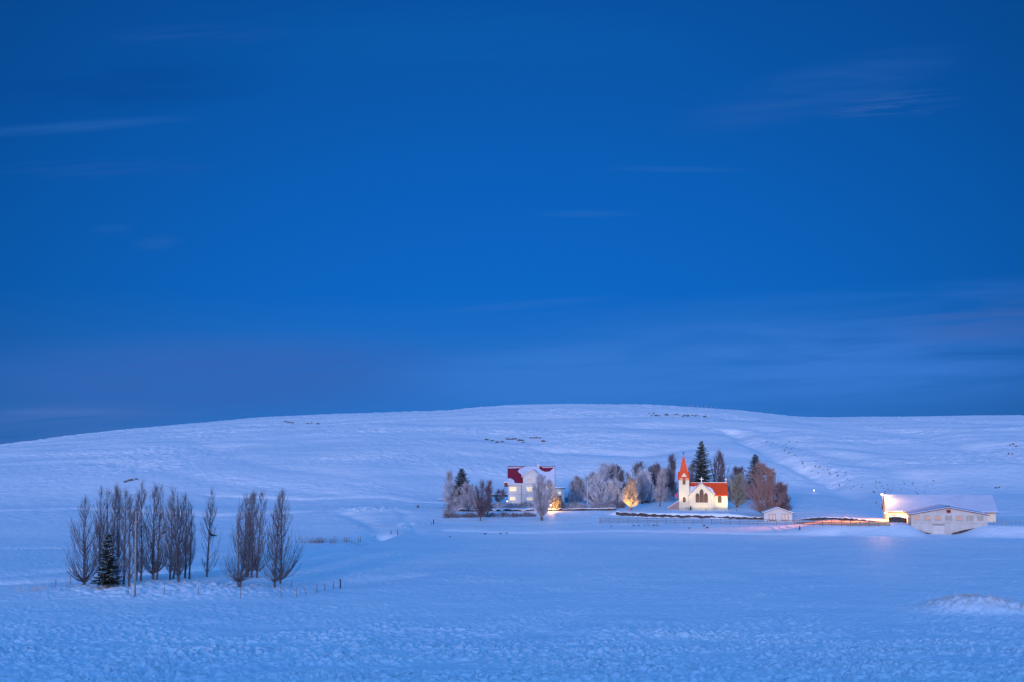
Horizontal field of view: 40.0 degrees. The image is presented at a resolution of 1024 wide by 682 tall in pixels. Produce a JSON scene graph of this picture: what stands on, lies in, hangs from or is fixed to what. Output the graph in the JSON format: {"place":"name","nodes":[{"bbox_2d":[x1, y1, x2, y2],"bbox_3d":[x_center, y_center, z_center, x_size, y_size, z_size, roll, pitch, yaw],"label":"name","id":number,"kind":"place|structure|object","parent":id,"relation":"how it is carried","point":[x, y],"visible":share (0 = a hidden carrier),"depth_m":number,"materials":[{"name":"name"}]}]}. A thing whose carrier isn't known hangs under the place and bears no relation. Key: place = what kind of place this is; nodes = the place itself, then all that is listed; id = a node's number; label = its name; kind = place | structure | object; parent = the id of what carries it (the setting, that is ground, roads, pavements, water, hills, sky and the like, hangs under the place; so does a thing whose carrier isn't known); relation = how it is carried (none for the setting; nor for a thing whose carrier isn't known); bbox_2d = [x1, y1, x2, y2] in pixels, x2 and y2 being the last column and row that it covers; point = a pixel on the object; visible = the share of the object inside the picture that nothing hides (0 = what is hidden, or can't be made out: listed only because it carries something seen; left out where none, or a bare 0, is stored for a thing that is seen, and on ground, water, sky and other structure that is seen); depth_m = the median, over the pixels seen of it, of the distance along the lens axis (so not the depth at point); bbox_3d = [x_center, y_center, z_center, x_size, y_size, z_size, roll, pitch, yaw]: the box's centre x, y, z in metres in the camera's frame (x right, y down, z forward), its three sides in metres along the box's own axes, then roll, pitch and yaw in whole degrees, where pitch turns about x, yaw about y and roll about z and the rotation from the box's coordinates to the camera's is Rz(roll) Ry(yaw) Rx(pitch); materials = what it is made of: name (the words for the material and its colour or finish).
{"place":"outdoors","nodes":[
{"label":"outdoors","id":0,"kind":"place"},
{"bbox_2d":[0,404,1023,681],"bbox_3d":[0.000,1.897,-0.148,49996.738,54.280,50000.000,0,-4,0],"label":"ground","id":1,"kind":"structure","parent":0,"point":[582,596],"depth_m":263.56,"materials":[{"name":"white snow"}]},
{"bbox_2d":[12,584,49,591],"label":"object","id":2,"kind":"object","parent":1,"relation":"on","point":[32,588],"visible":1,"depth_m":206.78,"materials":[{"name":"brown plant"}]},
{"bbox_2d":[64,496,103,584],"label":"poplar tree","id":3,"kind":"object","parent":1,"relation":"on","point":[84,578],"visible":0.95,"depth_m":209.87,"materials":[{"name":"brown plant"}]},
{"bbox_2d":[90,486,111,576],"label":"poplar tree","id":4,"kind":"object","parent":1,"relation":"on","point":[100,533],"visible":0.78,"depth_m":223.52,"materials":[{"name":"brown plant"}]},
{"bbox_2d":[96,486,112,558],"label":"poplar tree","id":5,"kind":"object","parent":1,"relation":"on","point":[106,507],"visible":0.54,"depth_m":224.98,"materials":[{"name":"brown plant"}]},
{"bbox_2d":[90,533,123,586],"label":"spruce tree","id":6,"kind":"object","parent":1,"relation":"on","point":[105,576],"visible":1,"depth_m":204.89,"materials":[{"name":"green plant"}]},
{"bbox_2d":[101,486,123,575],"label":"poplar tree","id":7,"kind":"object","parent":1,"relation":"on","point":[115,512],"visible":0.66,"depth_m":220.88,"materials":[{"name":"brown plant"}]},
{"bbox_2d":[107,482,127,579],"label":"poplar tree","id":8,"kind":"object","parent":1,"relation":"on","point":[117,524],"visible":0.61,"depth_m":220.87,"materials":[{"name":"brown plant"}]},
{"bbox_2d":[112,556,127,579],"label":"frosty shrub","id":9,"kind":"object","parent":1,"relation":"on","point":[117,562],"visible":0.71,"depth_m":207.36,"materials":[{"name":"grey plant"}]},
{"bbox_2d":[114,486,132,584],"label":"poplar tree","id":10,"kind":"object","parent":1,"relation":"on","point":[125,532],"visible":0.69,"depth_m":208.72,"materials":[{"name":"brown plant"}]},
{"bbox_2d":[117,492,139,586],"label":"poplar tree","id":11,"kind":"object","parent":1,"relation":"on","point":[129,543],"visible":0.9,"depth_m":205.49,"materials":[{"name":"brown plant"}]},
{"bbox_2d":[134,509,137,596],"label":"utility pole","id":12,"kind":"object","parent":1,"relation":"on","point":[136,521],"visible":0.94,"depth_m":198.63,"materials":[{"name":"brown wood"}]},
{"bbox_2d":[128,491,145,580],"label":"poplar tree","id":13,"kind":"object","parent":1,"relation":"on","point":[137,572],"visible":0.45,"depth_m":221.83,"materials":[{"name":"brown plant"}]},
{"bbox_2d":[130,480,154,581],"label":"poplar tree","id":14,"kind":"object","parent":1,"relation":"on","point":[142,562],"visible":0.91,"depth_m":211.26,"materials":[{"name":"brown plant"}]},
{"bbox_2d":[138,483,169,579],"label":"poplar tree","id":15,"kind":"object","parent":1,"relation":"on","point":[153,569],"visible":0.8,"depth_m":225.60,"materials":[{"name":"brown plant"}]},
{"bbox_2d":[149,483,167,579],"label":"poplar tree","id":16,"kind":"object","parent":1,"relation":"on","point":[158,551],"visible":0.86,"depth_m":225.78,"materials":[{"name":"brown plant"}]},
{"bbox_2d":[161,495,178,579],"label":"poplar tree","id":17,"kind":"object","parent":1,"relation":"on","point":[168,563],"visible":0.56,"depth_m":225.70,"materials":[{"name":"brown plant"}]},
{"bbox_2d":[153,483,192,581],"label":"poplar tree","id":18,"kind":"object","parent":1,"relation":"on","point":[177,555],"visible":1,"depth_m":209.76,"materials":[{"name":"brown plant"}]},
{"bbox_2d":[20,578,328,597],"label":"dry grass","id":19,"kind":"structure","parent":1,"relation":"on","point":[176,585],"depth_m":207.01,"materials":[{"name":"beige plant"}]},
{"bbox_2d":[167,493,192,578],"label":"poplar tree","id":20,"kind":"object","parent":1,"relation":"on","point":[184,543],"visible":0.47,"depth_m":227.03,"materials":[{"name":"brown plant"}]},
{"bbox_2d":[180,493,197,577],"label":"poplar tree","id":21,"kind":"object","parent":1,"relation":"on","point":[185,568],"visible":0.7,"depth_m":227.85,"materials":[{"name":"brown plant"}]},
{"bbox_2d":[185,505,199,578],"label":"poplar tree","id":22,"kind":"object","parent":1,"relation":"on","point":[190,561],"visible":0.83,"depth_m":226.86,"materials":[{"name":"brown plant"}]},
{"bbox_2d":[198,489,221,576],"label":"poplar tree","id":23,"kind":"object","parent":1,"relation":"on","point":[210,508],"visible":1,"depth_m":230.32,"materials":[{"name":"brown plant"}]},
{"bbox_2d":[219,494,263,586],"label":"poplar tree","id":24,"kind":"object","parent":1,"relation":"on","point":[238,578],"visible":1,"depth_m":206.90,"materials":[{"name":"brown plant"}]},
{"bbox_2d":[237,491,258,576],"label":"poplar tree","id":25,"kind":"object","parent":1,"relation":"on","point":[251,495],"visible":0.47,"depth_m":230.22,"materials":[{"name":"brown plant"}]},
{"bbox_2d":[242,491,261,577],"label":"poplar tree","id":26,"kind":"object","parent":1,"relation":"on","point":[253,500],"visible":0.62,"depth_m":229.51,"materials":[{"name":"brown plant"}]},
{"bbox_2d":[247,490,270,577],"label":"poplar tree","id":27,"kind":"object","parent":1,"relation":"on","point":[260,526],"visible":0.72,"depth_m":229.38,"materials":[{"name":"brown plant"}]},
{"bbox_2d":[253,492,292,587],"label":"poplar tree","id":28,"kind":"object","parent":1,"relation":"on","point":[275,580],"visible":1,"depth_m":209.30,"materials":[{"name":"brown plant"}]},
{"bbox_2d":[259,491,305,583],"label":"poplar tree","id":29,"kind":"object","parent":1,"relation":"on","point":[269,536],"visible":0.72,"depth_m":216.73,"materials":[{"name":"brown plant"}]},
{"bbox_2d":[292,536,346,543],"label":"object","id":30,"kind":"object","parent":1,"relation":"on","point":[318,541],"visible":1,"depth_m":313.04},
{"bbox_2d":[442,470,458,504],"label":"frosty tree","id":31,"kind":"object","parent":1,"relation":"on","point":[449,476],"visible":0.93,"depth_m":399.83,"materials":[{"name":"grey plant"}]},
{"bbox_2d":[442,500,458,517],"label":"frosty shrub","id":32,"kind":"object","parent":1,"relation":"on","point":[450,508],"visible":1,"depth_m":376.26,"materials":[{"name":"grey plant"}]},
{"bbox_2d":[443,469,474,505],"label":"spruce tree","id":33,"kind":"object","parent":1,"relation":"on","point":[461,479],"visible":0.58,"depth_m":403.39,"materials":[{"name":"green plant"}]},
{"bbox_2d":[452,481,480,511],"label":"frosty tree","id":34,"kind":"object","parent":1,"relation":"on","point":[468,492],"visible":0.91,"depth_m":392.89,"materials":[{"name":"grey plant"}]},
{"bbox_2d":[409,519,539,521],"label":"dry grass","id":35,"kind":"structure","parent":1,"relation":"on","point":[469,520],"depth_m":368.05,"materials":[{"name":"brown plant"}]},
{"bbox_2d":[471,480,493,520],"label":"bare tree","id":36,"kind":"object","parent":1,"relation":"on","point":[482,509],"visible":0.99,"depth_m":368.51,"materials":[{"name":"brown plant"}]},
{"bbox_2d":[484,480,493,513],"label":"bare tree","id":37,"kind":"object","parent":1,"relation":"on","point":[489,483],"visible":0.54,"depth_m":382.37,"materials":[{"name":"brown plant"}]},
{"bbox_2d":[443,511,536,517],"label":"hedge","id":38,"kind":"object","parent":1,"relation":"on","point":[448,515],"visible":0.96,"depth_m":376.99,"materials":[{"name":"plant"}]},
{"bbox_2d":[458,508,533,511],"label":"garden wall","id":39,"kind":"structure","parent":1,"relation":"on","point":[473,510],"depth_m":393.55,"materials":[{"name":"stone"}]},
{"bbox_2d":[493,489,507,502],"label":"frosty shrub","id":40,"kind":"object","parent":1,"relation":"on","point":[497,498],"visible":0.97,"depth_m":421.25,"materials":[{"name":"grey plant"}]},
{"bbox_2d":[491,501,534,507],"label":"hedge","id":41,"kind":"object","parent":1,"relation":"on","point":[525,504],"visible":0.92,"depth_m":404.10,"materials":[{"name":"white plant"}]},
{"bbox_2d":[504,464,554,504],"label":"farmhouse","id":42,"kind":"object","parent":1,"relation":"on","point":[519,477],"visible":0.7,"depth_m":421.86,"materials":[{"name":"paint"}]},
{"bbox_2d":[510,487,515,491],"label":"window","id":43,"kind":"structure","parent":42,"relation":"in","point":[512,489],"depth_m":421.74,"materials":[{"name":"glass"}]},
{"bbox_2d":[523,474,554,520],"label":"frosty tree","id":44,"kind":"object","parent":1,"relation":"on","point":[542,505],"visible":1,"depth_m":368.12,"materials":[{"name":"grey plant"}]},
{"bbox_2d":[542,477,559,508],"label":"frosty tree","id":45,"kind":"object","parent":1,"relation":"on","point":[548,482],"visible":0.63,"depth_m":395.79,"materials":[{"name":"grey plant"}]},
{"bbox_2d":[551,497,565,508],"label":"bare shrub","id":46,"kind":"object","parent":1,"relation":"on","point":[556,502],"visible":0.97,"depth_m":394.71,"materials":[{"name":"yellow plant"}]},
{"bbox_2d":[555,487,565,501],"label":"flat roofed shed","id":47,"kind":"structure","parent":1,"relation":"on","point":[561,491],"depth_m":417.70,"materials":[{"name":"paint"}]},
{"bbox_2d":[568,493,575,502],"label":"round bush","id":48,"kind":"object","parent":1,"relation":"on","point":[572,497],"visible":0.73,"depth_m":409.70,"materials":[{"name":"grey plant"}]},
{"bbox_2d":[568,479,584,492],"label":"frosty tree","id":49,"kind":"object","parent":1,"relation":"on","point":[571,483],"visible":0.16,"depth_m":447.55,"materials":[{"name":"grey plant"}]},
{"bbox_2d":[570,475,584,500],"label":"frosty tree","id":50,"kind":"object","parent":1,"relation":"on","point":[577,485],"visible":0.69,"depth_m":436.82,"materials":[{"name":"grey plant"}]},
{"bbox_2d":[547,508,615,510],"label":"garden wall","id":51,"kind":"structure","parent":1,"relation":"on","point":[590,509],"depth_m":394.39,"materials":[{"name":"stone"}]},
{"bbox_2d":[564,500,618,509],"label":"hedge","id":52,"kind":"object","parent":1,"relation":"on","point":[570,505],"visible":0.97,"depth_m":397.46,"materials":[{"name":"grey plant"}]},
{"bbox_2d":[579,470,603,501],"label":"frosty tree","id":53,"kind":"object","parent":1,"relation":"on","point":[590,482],"visible":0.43,"depth_m":416.28,"materials":[{"name":"grey plant"}]},
{"bbox_2d":[582,472,615,503],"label":"frosty tree","id":54,"kind":"object","parent":1,"relation":"on","point":[598,479],"visible":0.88,"depth_m":406.95,"materials":[{"name":"white plant"}]},
{"bbox_2d":[593,462,621,495],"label":"frosty tree","id":55,"kind":"object","parent":1,"relation":"on","point":[607,470],"visible":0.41,"depth_m":429.56,"materials":[{"name":"white plant"}]},
{"bbox_2d":[591,498,626,507],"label":"hedge","id":56,"kind":"object","parent":1,"relation":"on","point":[621,504],"visible":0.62,"depth_m":405.50,"materials":[{"name":"grey plant"}]},
{"bbox_2d":[603,476,625,503],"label":"frosty tree","id":57,"kind":"object","parent":1,"relation":"on","point":[618,494],"visible":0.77,"depth_m":411.92,"materials":[{"name":"white plant"}]},
{"bbox_2d":[610,466,628,491],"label":"frosty tree","id":58,"kind":"object","parent":1,"relation":"on","point":[622,473],"visible":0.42,"depth_m":433.60,"materials":[{"name":"grey plant"}]},
{"bbox_2d":[564,487,677,503],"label":"hedge","id":59,"kind":"object","parent":1,"relation":"on","point":[579,497],"visible":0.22,"depth_m":431.76,"materials":[{"name":"grey plant"}]},
{"bbox_2d":[622,476,639,509],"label":"lit tree","id":60,"kind":"object","parent":1,"relation":"on","point":[629,501],"visible":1,"depth_m":395.20,"materials":[{"name":"yellow plant"}]},
{"bbox_2d":[624,461,650,501],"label":"frosty tree","id":61,"kind":"object","parent":1,"relation":"on","point":[636,467],"visible":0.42,"depth_m":432.41,"materials":[{"name":"grey plant"}]},
{"bbox_2d":[634,472,650,503],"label":"frosty tree","id":62,"kind":"object","parent":1,"relation":"on","point":[643,491],"visible":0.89,"depth_m":420.82,"materials":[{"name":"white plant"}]},
{"bbox_2d":[633,469,655,502],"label":"frosty tree","id":63,"kind":"object","parent":1,"relation":"on","point":[647,475],"visible":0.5,"depth_m":427.43,"materials":[{"name":"grey plant"}]},
{"bbox_2d":[647,464,660,489],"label":"frosty tree","id":64,"kind":"object","parent":1,"relation":"on","point":[652,467],"visible":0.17,"depth_m":442.59,"materials":[{"name":"grey plant"}]},
{"bbox_2d":[653,468,668,506],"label":"frosty tree","id":65,"kind":"object","parent":1,"relation":"on","point":[662,476],"visible":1,"depth_m":409.28,"materials":[{"name":"grey plant"}]},
{"bbox_2d":[651,462,671,497],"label":"frosty tree","id":66,"kind":"object","parent":1,"relation":"on","point":[657,470],"visible":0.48,"depth_m":437.84,"materials":[{"name":"grey plant"}]},
{"bbox_2d":[666,453,677,497],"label":"poplar tree","id":67,"kind":"object","parent":1,"relation":"on","point":[672,461],"visible":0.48,"depth_m":450.33,"materials":[{"name":"grey plant"}]},
{"bbox_2d":[667,469,677,497],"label":"frosty tree","id":68,"kind":"object","parent":1,"relation":"on","point":[671,477],"visible":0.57,"depth_m":444.36,"materials":[{"name":"grey plant"}]},
{"bbox_2d":[616,511,762,518],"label":"retaining wall","id":69,"kind":"structure","parent":1,"relation":"on","point":[641,514],"depth_m":374.94,"materials":[{"name":"stone"}]},
{"bbox_2d":[688,463,694,481],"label":"bare tree","id":70,"kind":"object","parent":1,"relation":"on","point":[690,471],"visible":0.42,"depth_m":467.58,"materials":[{"name":"grey plant"}]},
{"bbox_2d":[667,452,727,509],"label":"church","id":71,"kind":"structure","parent":1,"relation":"on","point":[701,495],"depth_m":396.47,"materials":[{"name":"white paint"}]},
{"bbox_2d":[695,489,707,502],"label":"window","id":72,"kind":"structure","parent":71,"relation":"in","point":[701,497],"depth_m":395.61,"materials":[{"name":"brown glass"}]},
{"bbox_2d":[717,496,721,502],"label":"window","id":73,"kind":"structure","parent":71,"relation":"in","point":[719,498],"depth_m":396.38,"materials":[{"name":"brown glass"}]},
{"bbox_2d":[690,441,716,481],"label":"spruce tree","id":74,"kind":"object","parent":1,"relation":"on","point":[700,463],"visible":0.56,"depth_m":437.65,"materials":[{"name":"green plant"}]},
{"bbox_2d":[708,449,729,481],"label":"bare tree","id":75,"kind":"object","parent":1,"relation":"on","point":[721,464],"visible":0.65,"depth_m":453.39,"materials":[{"name":"grey plant"}]},
{"bbox_2d":[725,466,749,494],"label":"dark bush","id":76,"kind":"object","parent":1,"relation":"on","point":[737,469],"visible":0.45,"depth_m":445.04,"materials":[{"name":"grey plant"}]},
{"bbox_2d":[599,518,878,526],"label":"rail fence","id":77,"kind":"object","parent":1,"relation":"on","point":[776,523],"visible":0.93,"depth_m":358.88,"materials":[{"name":"grey wood"}]},
{"bbox_2d":[727,472,751,507],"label":"frosty willow","id":78,"kind":"object","parent":1,"relation":"on","point":[739,498],"visible":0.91,"depth_m":405.42,"materials":[{"name":"grey plant"}]},
{"bbox_2d":[728,485,763,499],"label":"hedge","id":79,"kind":"object","parent":1,"relation":"on","point":[746,493],"visible":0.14,"depth_m":444.68,"materials":[{"name":"brown plant"}]},
{"bbox_2d":[745,454,766,497],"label":"spruce tree","id":80,"kind":"object","parent":1,"relation":"on","point":[755,460],"visible":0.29,"depth_m":449.87,"materials":[{"name":"green plant"}]},
{"bbox_2d":[741,461,786,512],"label":"brown willow","id":81,"kind":"object","parent":1,"relation":"on","point":[769,485],"visible":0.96,"depth_m":376.09,"materials":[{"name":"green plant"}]},
{"bbox_2d":[761,507,793,521],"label":"garden hut","id":82,"kind":"object","parent":1,"relation":"on","point":[774,514],"visible":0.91,"depth_m":366.83,"materials":[{"name":"white wood"}]},
{"bbox_2d":[769,514,775,520],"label":"window","id":83,"kind":"structure","parent":82,"relation":"in","point":[772,517],"depth_m":366.86,"materials":[{"name":"white glass"}]},
{"bbox_2d":[781,514,787,520],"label":"window","id":84,"kind":"structure","parent":82,"relation":"in","point":[784,516],"depth_m":366.59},
{"bbox_2d":[773,480,793,510],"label":"dark bush","id":85,"kind":"object","parent":1,"relation":"on","point":[781,489],"visible":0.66,"depth_m":381.48,"materials":[{"name":"brown plant"}]},
{"bbox_2d":[801,517,875,521],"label":"bank wall","id":86,"kind":"structure","parent":1,"relation":"on","point":[831,518],"depth_m":360.90,"materials":[{"name":"stone"}]},
{"bbox_2d":[796,520,889,525],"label":"farm lane","id":87,"kind":"structure","parent":1,"relation":"on","point":[885,523],"depth_m":347.22,"materials":[{"name":"white snow"}]},
{"bbox_2d":[889,516,906,522],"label":"yard wall","id":88,"kind":"structure","parent":1,"relation":"on","point":[897,519],"depth_m":349.26,"materials":[{"name":"concrete"}]},
{"bbox_2d":[881,495,997,533],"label":"barn","id":89,"kind":"structure","parent":1,"relation":"on","point":[941,514],"depth_m":352.05,"materials":[{"name":"concrete"}]},
{"bbox_2d":[920,528,974,534],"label":"stone edging","id":90,"kind":"object","parent":1,"relation":"on","point":[959,532],"visible":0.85,"depth_m":337.60,"materials":[{"name":"grey stone"}]},
{"bbox_2d":[892,592,1020,613],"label":"dry grass","id":91,"kind":"structure","parent":1,"relation":"on","point":[964,595],"depth_m":186.97,"materials":[{"name":"beige plant"}]},
{"bbox_2d":[0,0,1023,443],"label":"sky","id":92,"kind":"structure","parent":0,"point":[211,210],"materials":[{"name":"blue"}]}
]}

